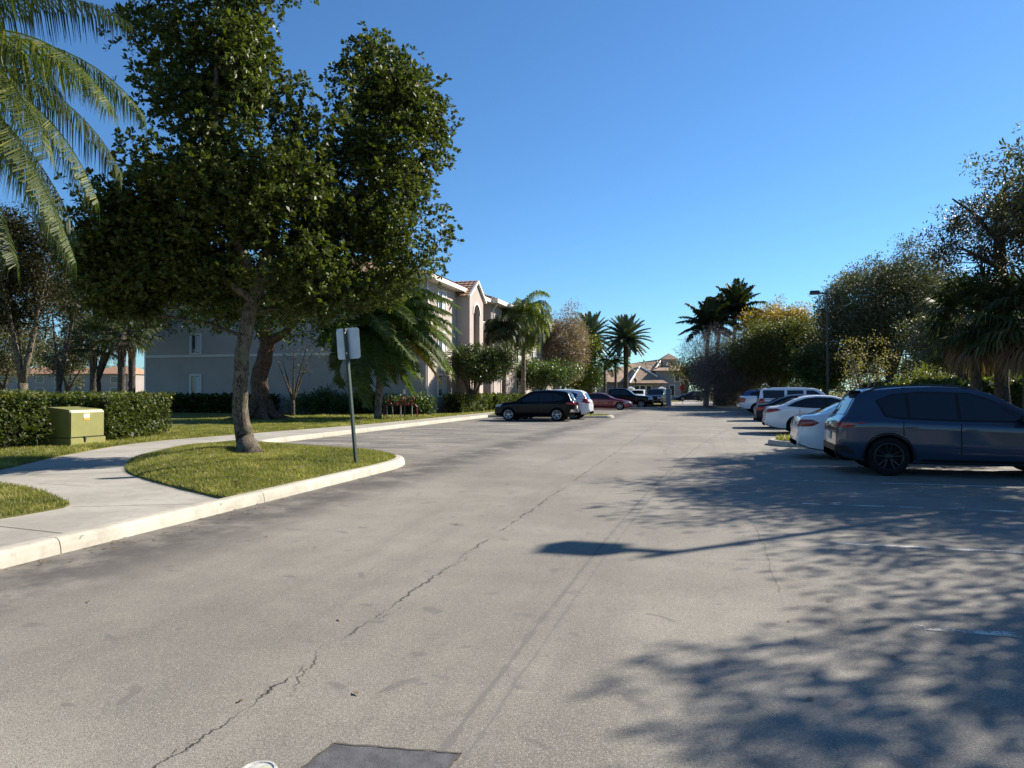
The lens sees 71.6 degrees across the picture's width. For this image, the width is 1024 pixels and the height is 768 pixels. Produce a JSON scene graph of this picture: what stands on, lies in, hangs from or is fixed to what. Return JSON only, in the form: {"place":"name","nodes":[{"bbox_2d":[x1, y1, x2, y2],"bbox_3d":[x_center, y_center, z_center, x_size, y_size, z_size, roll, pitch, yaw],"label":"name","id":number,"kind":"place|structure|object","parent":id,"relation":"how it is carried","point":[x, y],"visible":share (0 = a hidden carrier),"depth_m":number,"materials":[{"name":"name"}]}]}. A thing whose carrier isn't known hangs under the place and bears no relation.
{"place":"outdoors","nodes":[
{"label":"outdoors","id":0,"kind":"place"},
{"bbox_2d":[0,481,69,518],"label":"corner lawn","id":1,"kind":"structure","parent":0,"point":[28,512],"depth_m":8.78,"materials":[{"name":"green plant"}]},
{"bbox_2d":[0,0,146,283],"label":"queen palm","id":2,"kind":"object","parent":1,"relation":"on","point":[15,54],"visible":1,"depth_m":11.21,"materials":[{"name":"green plant"}]},
{"bbox_2d":[0,367,143,393],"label":"apartment building","id":3,"kind":"structure","parent":0,"point":[109,380],"depth_m":190.01,"materials":[{"name":"paint"}]},
{"bbox_2d":[0,411,490,469],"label":"lawn","id":4,"kind":"structure","parent":0,"point":[183,415],"depth_m":34.06,"materials":[{"name":"green plant"}]},
{"bbox_2d":[0,388,54,448],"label":"clipped hedge","id":5,"kind":"object","parent":4,"relation":"on","point":[16,427],"visible":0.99,"depth_m":18.02,"materials":[{"name":"green plant"}]},
{"bbox_2d":[0,200,77,392],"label":"thin leaved tree","id":6,"kind":"object","parent":4,"relation":"on","point":[32,280],"visible":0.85,"depth_m":26.74,"materials":[{"name":"green plant"}]},
{"bbox_2d":[6,390,100,436],"bbox_3d":[-14.216,0.943,21.962,3.413,1.575,1.511,0,-1,15],"label":"clipped hedge","id":7,"kind":"object","parent":4,"relation":"on","point":[51,399],"visible":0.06,"depth_m":21.49,"materials":[{"name":"green plant"}]},
{"bbox_2d":[36,288,88,393],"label":"slender tree","id":8,"kind":"object","parent":4,"relation":"on","point":[59,377],"visible":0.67,"depth_m":32.92,"materials":[{"name":"green plant"}]},
{"bbox_2d":[44,406,104,445],"bbox_3d":[-11.942,1.139,19.451,0.925,1.028,1.140,0,-1,15],"label":"transformer box","id":9,"kind":"object","parent":4,"relation":"on","point":[73,425],"visible":0.94,"depth_m":19.02,"materials":[{"name":"green metal"}]},
{"bbox_2d":[60,311,125,392],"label":"tree","id":10,"kind":"object","parent":4,"relation":"on","point":[93,358],"visible":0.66,"depth_m":39.82,"materials":[{"name":"green plant"}]},
{"bbox_2d":[18,249,177,392],"bbox_3d":[-25.849,-3.556,44.961,8.613,11.136,8.429,0,-1,-6],"label":"shade tree","id":11,"kind":"object","parent":4,"relation":"on","point":[101,368],"visible":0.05,"depth_m":44.10,"materials":[{"name":"green plant"}]},
{"bbox_2d":[51,390,175,439],"bbox_3d":[-12.268,0.952,22.189,1.873,1.562,4.517,0,-1,-2],"label":"clipped hedge","id":12,"kind":"object","parent":4,"relation":"on","point":[128,413],"visible":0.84,"depth_m":21.44,"materials":[{"name":"green plant"}]},
{"bbox_2d":[84,305,154,391],"bbox_3d":[-20.879,-1.361,37.950,3.497,6.594,3.510,0,-1,-15],"label":"sabal palm","id":13,"kind":"object","parent":4,"relation":"on","point":[122,344],"visible":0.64,"depth_m":37.84,"materials":[{"name":"green plant"}]},
{"bbox_2d":[101,302,164,392],"bbox_3d":[-21.936,-1.528,40.949,3.732,6.988,3.611,0,-1,0],"label":"sabal palm","id":14,"kind":"object","parent":4,"relation":"on","point":[131,375],"visible":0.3,"depth_m":40.87,"materials":[{"name":"green plant"}]},
{"bbox_2d":[0,421,364,468],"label":"grass","id":15,"kind":"structure","parent":4,"relation":"on","point":[175,432],"depth_m":21.35,"materials":[{"name":"green plant"}]},
{"bbox_2d":[155,391,282,412],"bbox_3d":[-20.278,1.303,47.955,10.403,1.647,1.784,0,-1,15],"label":"clipped hedge","id":16,"kind":"object","parent":4,"relation":"on","point":[201,403],"visible":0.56,"depth_m":47.54,"materials":[{"name":"green plant"}]},
{"bbox_2d":[166,239,365,420],"bbox_3d":[-12.859,-3.031,36.390,10.670,10.047,8.660,0,-1,0],"label":"smooth trunk tree","id":17,"kind":"object","parent":4,"relation":"on","point":[261,405],"visible":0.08,"depth_m":36.13,"materials":[{"name":"green plant"}]},
{"bbox_2d":[280,389,318,413],"bbox_3d":[-13.590,1.245,46.038,2.281,1.886,2.491,0,-1,40],"label":"shrub","id":18,"kind":"object","parent":4,"relation":"on","point":[301,405],"visible":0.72,"depth_m":45.76,"materials":[{"name":"green plant"}]},
{"bbox_2d":[276,334,330,415],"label":"bare tree","id":19,"kind":"object","parent":4,"relation":"on","point":[293,394],"visible":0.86,"depth_m":40.90,"materials":[{"name":"brown plant"}]},
{"bbox_2d":[306,383,345,413],"bbox_3d":[-11.979,1.135,45.749,2.642,2.491,3.090,0,-1,-15],"label":"shrub","id":20,"kind":"object","parent":4,"relation":"on","point":[321,402],"visible":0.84,"depth_m":45.23,"materials":[{"name":"green plant"}]},
{"bbox_2d":[172,409,494,425],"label":"grass","id":21,"kind":"structure","parent":4,"relation":"on","point":[334,417],"depth_m":36.99,"materials":[{"name":"green plant"}]},
{"bbox_2d":[327,391,363,413],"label":"shrub","id":22,"kind":"object","parent":4,"relation":"on","point":[345,409],"visible":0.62,"depth_m":44.74,"materials":[{"name":"green plant"}]},
{"bbox_2d":[144,260,559,412],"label":"apartment building","id":23,"kind":"structure","parent":4,"relation":"on","point":[185,362],"depth_m":49.72,"materials":[{"name":"paint"}]},
{"bbox_2d":[189,374,201,394],"bbox_3d":[-22.231,0.050,49.898,0.990,1.490,0.072,0,-1,15],"label":"window","id":24,"kind":"structure","parent":23,"relation":"in","point":[195,380],"depth_m":49.89,"materials":[{"name":"white glass"}]},
{"bbox_2d":[189,333,201,354],"bbox_3d":[-22.231,-2.810,49.926,0.990,1.490,0.072,0,-1,15],"label":"window","id":25,"kind":"structure","parent":23,"relation":"in","point":[195,341],"depth_m":49.92,"materials":[{"name":"white glass"}]},
{"bbox_2d":[437,374,446,396],"bbox_3d":[-4.745,0.103,48.211,0.072,1.590,1.640,0,-1,15],"label":"window","id":26,"kind":"structure","parent":23,"relation":"in","point":[441,388],"depth_m":48.26,"materials":[{"name":"grey glass"}]},
{"bbox_2d":[437,332,446,354],"bbox_3d":[-4.745,-2.797,48.240,0.072,1.590,1.640,0,-1,15],"label":"window","id":27,"kind":"structure","parent":23,"relation":"in","point":[442,346],"depth_m":48.33,"materials":[{"name":"white glass"}]},
{"bbox_2d":[437,288,446,310],"bbox_3d":[-4.745,-5.597,48.268,0.072,1.590,1.640,0,-1,15],"label":"window","id":28,"kind":"structure","parent":23,"relation":"in","point":[442,293],"depth_m":48.29,"materials":[{"name":"white glass"}]},
{"bbox_2d":[515,378,520,392],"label":"window","id":29,"kind":"structure","parent":23,"relation":"in","point":[517,388],"depth_m":65.98,"materials":[{"name":"grey glass"}]},
{"bbox_2d":[346,390,385,413],"bbox_3d":[-9.136,1.231,44.949,2.736,2.266,2.716,0,-1,15],"label":"shrub","id":30,"kind":"object","parent":4,"relation":"on","point":[370,409],"visible":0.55,"depth_m":44.41,"materials":[{"name":"green plant"}]},
{"bbox_2d":[314,280,461,418],"bbox_3d":[-6.429,-2.551,37.443,7.652,8.984,7.822,0,-1,-6],"label":"queen palm","id":31,"kind":"object","parent":4,"relation":"on","point":[398,337],"visible":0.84,"depth_m":36.25,"materials":[{"name":"green plant"}]},
{"bbox_2d":[382,391,403,413],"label":"shrub","id":32,"kind":"object","parent":4,"relation":"on","point":[389,406],"visible":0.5,"depth_m":44.11,"materials":[{"name":"green plant"}]},
{"bbox_2d":[384,396,417,416],"bbox_3d":[-6.114,1.288,38.978,1.867,1.217,0.162,0,-1,0],"label":"backflow assembly","id":33,"kind":"object","parent":4,"relation":"on","point":[396,403],"visible":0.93,"depth_m":38.96,"materials":[{"name":"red metal"}]},
{"bbox_2d":[392,393,422,413],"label":"shrub","id":34,"kind":"object","parent":4,"relation":"on","point":[407,409],"visible":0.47,"depth_m":43.78,"materials":[{"name":"green plant"}]},
{"bbox_2d":[408,391,438,414],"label":"shrub","id":35,"kind":"object","parent":4,"relation":"on","point":[423,408],"visible":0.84,"depth_m":43.73,"materials":[{"name":"green plant"}]},
{"bbox_2d":[440,392,493,412],"bbox_3d":[-2.915,1.327,49.471,1.749,1.615,7.657,0,-1,15],"label":"clipped hedge","id":36,"kind":"object","parent":4,"relation":"on","point":[459,402],"visible":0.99,"depth_m":47.31,"materials":[{"name":"green plant"}]},
{"bbox_2d":[444,340,521,394],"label":"round bushy tree","id":37,"kind":"object","parent":4,"relation":"on","point":[476,364],"visible":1,"depth_m":48.10,"materials":[{"name":"green plant"}]},
{"bbox_2d":[483,313,529,394],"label":"queen palm","id":38,"kind":"object","parent":4,"relation":"on","point":[499,328],"visible":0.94,"depth_m":56.15,"materials":[{"name":"green plant"}]},
{"bbox_2d":[488,392,524,409],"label":"clipped hedge","id":39,"kind":"object","parent":4,"relation":"on","point":[499,397],"visible":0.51,"depth_m":55.38,"materials":[{"name":"green plant"}]},
{"bbox_2d":[501,290,553,394],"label":"queen palm","id":40,"kind":"object","parent":4,"relation":"on","point":[534,320],"visible":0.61,"depth_m":61.40,"materials":[{"name":"green plant"}]},
{"bbox_2d":[515,354,587,390],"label":"broad low tree","id":41,"kind":"object","parent":4,"relation":"on","point":[545,374],"visible":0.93,"depth_m":65.64,"materials":[{"name":"green plant"}]},
{"bbox_2d":[540,297,593,389],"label":"flowering tree","id":42,"kind":"object","parent":4,"relation":"on","point":[570,331],"visible":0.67,"depth_m":76.40,"materials":[{"name":"brown plant"}]},
{"bbox_2d":[565,334,604,393],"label":"yellow green tree","id":43,"kind":"object","parent":4,"relation":"on","point":[589,376],"visible":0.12,"depth_m":85.81,"materials":[{"name":"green plant"}]},
{"bbox_2d":[0,403,673,546],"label":"sidewalk","id":44,"kind":"structure","parent":0,"point":[101,492],"depth_m":10.86,"materials":[{"name":"concrete"}]},
{"bbox_2d":[125,440,396,497],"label":"island lawn","id":45,"kind":"structure","parent":44,"relation":"on","point":[193,490],"depth_m":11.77,"materials":[{"name":"green plant"}]},
{"bbox_2d":[42,0,464,453],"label":"leaning tree","id":46,"kind":"object","parent":45,"relation":"on","point":[149,251],"visible":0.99,"depth_m":15.21,"materials":[{"name":"green plant"}]},
{"bbox_2d":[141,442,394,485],"bbox_3d":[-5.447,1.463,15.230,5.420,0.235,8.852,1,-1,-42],"label":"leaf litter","id":47,"kind":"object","parent":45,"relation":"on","point":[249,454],"visible":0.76,"depth_m":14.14,"materials":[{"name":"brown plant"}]},
{"bbox_2d":[336,327,360,462],"bbox_3d":[-3.228,0.249,13.918,0.498,2.723,0.172,0,-1,15],"label":"sign post","id":48,"kind":"object","parent":45,"relation":"on","point":[348,344],"visible":0.93,"depth_m":13.95,"materials":[{"name":"grey metal"}]},
{"bbox_2d":[0,400,1023,767],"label":"parking lot","id":49,"kind":"structure","parent":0,"point":[500,592],"depth_m":5.06,"materials":[{"name":"grey asphalt"}]},
{"bbox_2d":[0,415,487,568],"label":"kerb","id":50,"kind":"structure","parent":49,"relation":"on","point":[28,551],"depth_m":8.82,"materials":[{"name":"grey concrete"}]},
{"bbox_2d":[242,760,277,767],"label":"cleanout cover","id":51,"kind":"object","parent":49,"relation":"on","point":[263,764],"visible":1,"depth_m":3.02,"materials":[{"name":"white plastic"}]},
{"bbox_2d":[300,742,461,767],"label":"utility patch","id":52,"kind":"object","parent":49,"relation":"on","point":[339,755],"visible":1,"depth_m":3.09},
{"bbox_2d":[5,444,943,701],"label":"leaf litter","id":53,"kind":"object","parent":49,"relation":"on","point":[356,692],"visible":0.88,"depth_m":7.47,"materials":[{"name":"brown plant"}]},
{"bbox_2d":[495,390,578,420],"bbox_3d":[1.366,1.149,38.571,4.422,1.667,2.204,0,-1,15],"label":"parked car","id":54,"kind":"object","parent":49,"relation":"on","point":[556,405],"visible":1,"depth_m":37.69,"materials":[{"name":"black paint"}]},
{"bbox_2d":[488,415,613,417],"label":"island kerb","id":55,"kind":"structure","parent":49,"relation":"on","point":[598,416],"depth_m":42.06,"materials":[{"name":"grey concrete"}]},
{"bbox_2d":[521,389,593,418],"bbox_3d":[2.300,1.154,41.271,4.716,1.710,2.204,0,-1,15],"label":"parked car","id":56,"kind":"object","parent":49,"relation":"on","point":[583,399],"visible":0.27,"depth_m":40.08,"materials":[{"name":"white paint"}]},
{"bbox_2d":[588,393,632,409],"bbox_3d":[7.867,1.473,61.052,4.832,1.464,2.191,0,-1,15],"label":"parked car","id":57,"kind":"object","parent":49,"relation":"on","point":[602,400],"visible":0.6,"depth_m":60.14,"materials":[{"name":"red paint"}]},
{"bbox_2d":[594,407,659,408],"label":"end kerb","id":58,"kind":"structure","parent":49,"relation":"on","point":[633,408],"depth_m":62.60,"materials":[{"name":"grey concrete"}]},
{"bbox_2d":[608,388,653,406],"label":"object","id":59,"kind":"object","parent":49,"relation":"on","point":[632,397],"visible":0.56,"depth_m":65.10,"materials":[{"name":"black paint"}]},
{"bbox_2d":[645,389,665,406],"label":"pickup truck","id":60,"kind":"object","parent":49,"relation":"on","point":[658,395],"visible":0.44,"depth_m":73.63,"materials":[{"name":"paint"}]},
{"bbox_2d":[290,420,1023,636],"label":"bay lines","id":61,"kind":"object","parent":49,"relation":"on","point":[988,633],"visible":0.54,"depth_m":7.44,"materials":[{"name":"grey paint"}]},
{"bbox_2d":[665,389,671,405],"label":"pillar","id":62,"kind":"structure","parent":49,"relation":"on","point":[668,397],"depth_m":70.24,"materials":[{"name":"grey paint"}]},
{"bbox_2d":[674,391,702,400],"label":"parked car","id":63,"kind":"object","parent":49,"relation":"on","point":[686,396],"visible":0.68,"depth_m":105.12,"materials":[{"name":"paint"}]},
{"bbox_2d":[675,297,740,405],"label":"royal palm","id":64,"kind":"object","parent":49,"relation":"on","point":[708,314],"visible":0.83,"depth_m":73.33,"materials":[{"name":"green plant"}]},
{"bbox_2d":[739,390,758,411],"bbox_3d":[19.529,1.273,53.239,4.716,1.710,2.204,0,-1,15],"label":"parked car","id":65,"kind":"object","parent":49,"relation":"on","point":[751,392],"visible":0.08,"depth_m":52.98,"materials":[{"name":"blue paint"}]},
{"bbox_2d":[714,404,805,447],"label":"kerb","id":66,"kind":"structure","parent":49,"relation":"on","point":[775,442],"depth_m":20.70,"materials":[{"name":"grey concrete"}]},
{"bbox_2d":[753,394,809,421],"bbox_3d":[13.073,1.174,30.847,4.832,1.464,2.191,0,-1,15],"label":"parked car","id":67,"kind":"object","parent":49,"relation":"on","point":[758,412],"visible":0.11,"depth_m":30.63,"materials":[{"name":"blue paint"}]},
{"bbox_2d":[756,387,825,404],"bbox_3d":[15.994,1.064,38.346,5.266,1.832,2.345,0,-1,15],"label":"parked suv","id":68,"kind":"object","parent":49,"relation":"on","point":[767,394],"visible":0.27,"depth_m":37.94,"materials":[{"name":"white paint"}]},
{"bbox_2d":[762,395,841,431],"bbox_3d":[11.999,1.133,26.683,4.832,1.464,2.191,0,-1,15],"label":"parked car","id":69,"kind":"object","parent":49,"relation":"on","point":[781,415],"visible":0.32,"depth_m":26.26,"materials":[{"name":"white paint"}]},
{"bbox_2d":[790,401,851,459],"bbox_3d":[9.273,1.036,16.907,4.832,1.464,2.191,0,-1,15],"label":"parked car","id":70,"kind":"object","parent":49,"relation":"on","point":[807,430],"visible":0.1,"depth_m":16.69,"materials":[{"name":"white paint"}]},
{"bbox_2d":[835,329,901,388],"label":"sapling","id":71,"kind":"object","parent":49,"relation":"on","point":[858,377],"visible":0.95,"depth_m":30.01,"materials":[{"name":"green plant"}]},
{"bbox_2d":[823,384,1023,475],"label":"parked car","id":72,"kind":"object","parent":49,"relation":"on","point":[890,430],"visible":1,"depth_m":13.25,"materials":[{"name":"blue paint"}]},
{"bbox_2d":[0,0,1023,391],"label":"sky","id":73,"kind":"structure","parent":0,"point":[643,158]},
{"bbox_2d":[671,402,712,403],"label":"gate road","id":74,"kind":"structure","parent":0,"point":[689,402],"depth_m":98.97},
{"bbox_2d":[736,395,756,413],"bbox_3d":[18.335,1.149,48.279,5.832,1.860,2.340,0,-1,15],"label":"parked pickup","id":75,"kind":"object","parent":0,"point":[746,401],"visible":0.21,"depth_m":47.97,"materials":[{"name":"white paint"}]},
{"bbox_2d":[671,392,845,401],"bbox_3d":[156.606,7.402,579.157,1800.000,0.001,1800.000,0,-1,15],"label":"ground","id":76,"kind":"structure","parent":0,"point":[712,401],"depth_m":216.12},
{"bbox_2d":[0,315,53,391],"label":"shade tree","id":77,"kind":"object","parent":76,"relation":"on","point":[7,362],"visible":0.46,"depth_m":59.68,"materials":[{"name":"green plant"}]},
{"bbox_2d":[31,330,89,393],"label":"shade tree","id":78,"kind":"object","parent":76,"relation":"on","point":[70,368],"visible":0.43,"depth_m":74.04,"materials":[{"name":"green plant"}]},
{"bbox_2d":[31,353,993,395],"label":"wood","id":79,"kind":"object","parent":76,"relation":"on","point":[659,366],"visible":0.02,"depth_m":128.79,"materials":[{"name":"green plant"}]},
{"bbox_2d":[578,353,693,399],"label":"clubhouse","id":80,"kind":"structure","parent":76,"relation":"on","point":[655,378],"depth_m":125.46,"materials":[{"name":"paint"}]},
{"bbox_2d":[689,340,1016,401],"bbox_3d":[44.169,-0.447,76.283,43.317,8.378,40.203,0,-1,-1],"label":"wood","id":81,"kind":"object","parent":76,"relation":"on","point":[853,387],"visible":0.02,"depth_m":62.53,"materials":[{"name":"green plant"}]},
{"bbox_2d":[775,434,789,440],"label":"grass","id":82,"kind":"structure","parent":0,"point":[782,437],"depth_m":21.04,"materials":[{"name":"green plant"}]},
{"label":"far lawn","id":83,"kind":"structure","parent":0,"visible":0},
{"bbox_2d":[573,366,607,392],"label":"broad low tree","id":84,"kind":"object","parent":83,"relation":"on","point":[598,381],"visible":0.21,"depth_m":94.25,"materials":[{"name":"green plant"}]},
{"bbox_2d":[569,310,611,393],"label":"date palm","id":85,"kind":"object","parent":83,"relation":"on","point":[595,325],"visible":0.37,"depth_m":94.10,"materials":[{"name":"green plant"}]},
{"bbox_2d":[592,351,625,392],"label":"palm","id":86,"kind":"object","parent":83,"relation":"on","point":[604,373],"visible":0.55,"depth_m":90.73,"materials":[{"name":"green plant"}]},
{"bbox_2d":[597,348,635,388],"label":"palm","id":87,"kind":"object","parent":83,"relation":"on","point":[615,367],"visible":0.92,"depth_m":89.56,"materials":[{"name":"green plant"}]},
{"bbox_2d":[598,313,653,388],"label":"date palm","id":88,"kind":"object","parent":83,"relation":"on","point":[626,336],"visible":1,"depth_m":89.30,"materials":[{"name":"green plant"}]},
{"bbox_2d":[631,389,646,395],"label":"parked car","id":89,"kind":"object","parent":83,"relation":"on","point":[639,392],"visible":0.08,"depth_m":87.31,"materials":[{"name":"white paint"}]},
{"label":"right verge","id":90,"kind":"structure","parent":0,"visible":0},
{"bbox_2d":[662,355,761,398],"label":"shade tree","id":91,"kind":"object","parent":90,"relation":"on","point":[683,371],"visible":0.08,"depth_m":78.20,"materials":[{"name":"green plant"}]},
{"bbox_2d":[693,292,740,404],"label":"royal palm","id":92,"kind":"object","parent":90,"relation":"on","point":[719,295],"visible":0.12,"depth_m":78.07,"materials":[{"name":"green plant"}]},
{"bbox_2d":[715,388,737,405],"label":"clipped hedge","id":93,"kind":"object","parent":90,"relation":"on","point":[720,404],"visible":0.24,"depth_m":71.46,"materials":[{"name":"green plant"}]},
{"bbox_2d":[673,321,788,406],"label":"bare twiggy tree","id":94,"kind":"object","parent":90,"relation":"on","point":[717,370],"visible":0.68,"depth_m":66.95,"materials":[{"name":"plant"}]},
{"bbox_2d":[703,277,767,338],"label":"royal palm","id":95,"kind":"object","parent":90,"relation":"on","point":[738,295],"visible":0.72,"depth_m":75.12,"materials":[{"name":"green plant"}]},
{"bbox_2d":[717,311,825,391],"bbox_3d":[24.145,-2.159,63.830,9.303,8.738,9.742,1,-1,-44],"label":"yellow topped tree","id":96,"kind":"object","parent":90,"relation":"on","point":[767,358],"visible":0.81,"depth_m":62.25,"materials":[{"name":"green plant"}]},
{"bbox_2d":[735,294,822,338],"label":"yellow crowned tree","id":97,"kind":"object","parent":90,"relation":"on","point":[776,313],"visible":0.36,"depth_m":70.63,"materials":[{"name":"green plant"}]},
{"bbox_2d":[809,289,828,394],"bbox_3d":[22.638,-2.477,52.151,1.428,8.909,0.480,0,-1,15],"label":"lamp post","id":98,"kind":"object","parent":90,"relation":"on","point":[815,292],"visible":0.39,"depth_m":51.99,"materials":[{"name":"brown metal"}]},
{"bbox_2d":[783,343,855,394],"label":"shade tree","id":99,"kind":"object","parent":90,"relation":"on","point":[811,378],"visible":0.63,"depth_m":57.35,"materials":[{"name":"green plant"}]},
{"bbox_2d":[793,231,963,387],"bbox_3d":[29.355,-4.596,55.354,13.975,13.444,13.448,0,-1,15],"label":"live oak","id":100,"kind":"object","parent":90,"relation":"on","point":[878,307],"visible":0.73,"depth_m":52.99,"materials":[{"name":"green plant"}]},
{"bbox_2d":[892,360,955,382],"bbox_3d":[26.920,0.066,43.988,5.191,3.878,4.770,0,-1,-27],"label":"bush","id":101,"kind":"object","parent":90,"relation":"on","point":[925,376],"visible":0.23,"depth_m":44.08,"materials":[{"name":"green plant"}]},
{"bbox_2d":[862,372,1022,407],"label":"clipped hedge","id":102,"kind":"object","parent":90,"relation":"on","point":[1016,392],"visible":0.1,"depth_m":31.88,"materials":[{"name":"green plant"}]},
{"bbox_2d":[885,308,1021,378],"bbox_3d":[25.527,-1.522,38.142,9.226,6.931,9.739,0,-1,-18],"label":"live oak","id":103,"kind":"object","parent":90,"relation":"on","point":[931,361],"visible":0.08,"depth_m":38.89,"materials":[{"name":"green plant"}]},
{"bbox_2d":[901,257,1023,390],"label":"sabal palm","id":104,"kind":"object","parent":90,"relation":"on","point":[949,306],"visible":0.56,"depth_m":21.25,"materials":[{"name":"green plant"}]},
{"bbox_2d":[912,169,1023,402],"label":"tall open tree","id":105,"kind":"object","parent":90,"relation":"on","point":[982,254],"visible":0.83,"depth_m":20.28,"materials":[{"name":"broad green leaves"},{"name":"dark bark"}]},
{"bbox_2d":[944,251,1023,408],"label":"sabal palm","id":106,"kind":"object","parent":90,"relation":"on","point":[1009,349],"visible":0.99,"depth_m":19.35,"materials":[{"name":"green plant"}]},
{"bbox_2d":[957,121,1023,244],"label":"verge tree","id":107,"kind":"object","parent":90,"relation":"on","point":[1009,156],"visible":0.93,"depth_m":18.01,"materials":[{"name":"green plant"}]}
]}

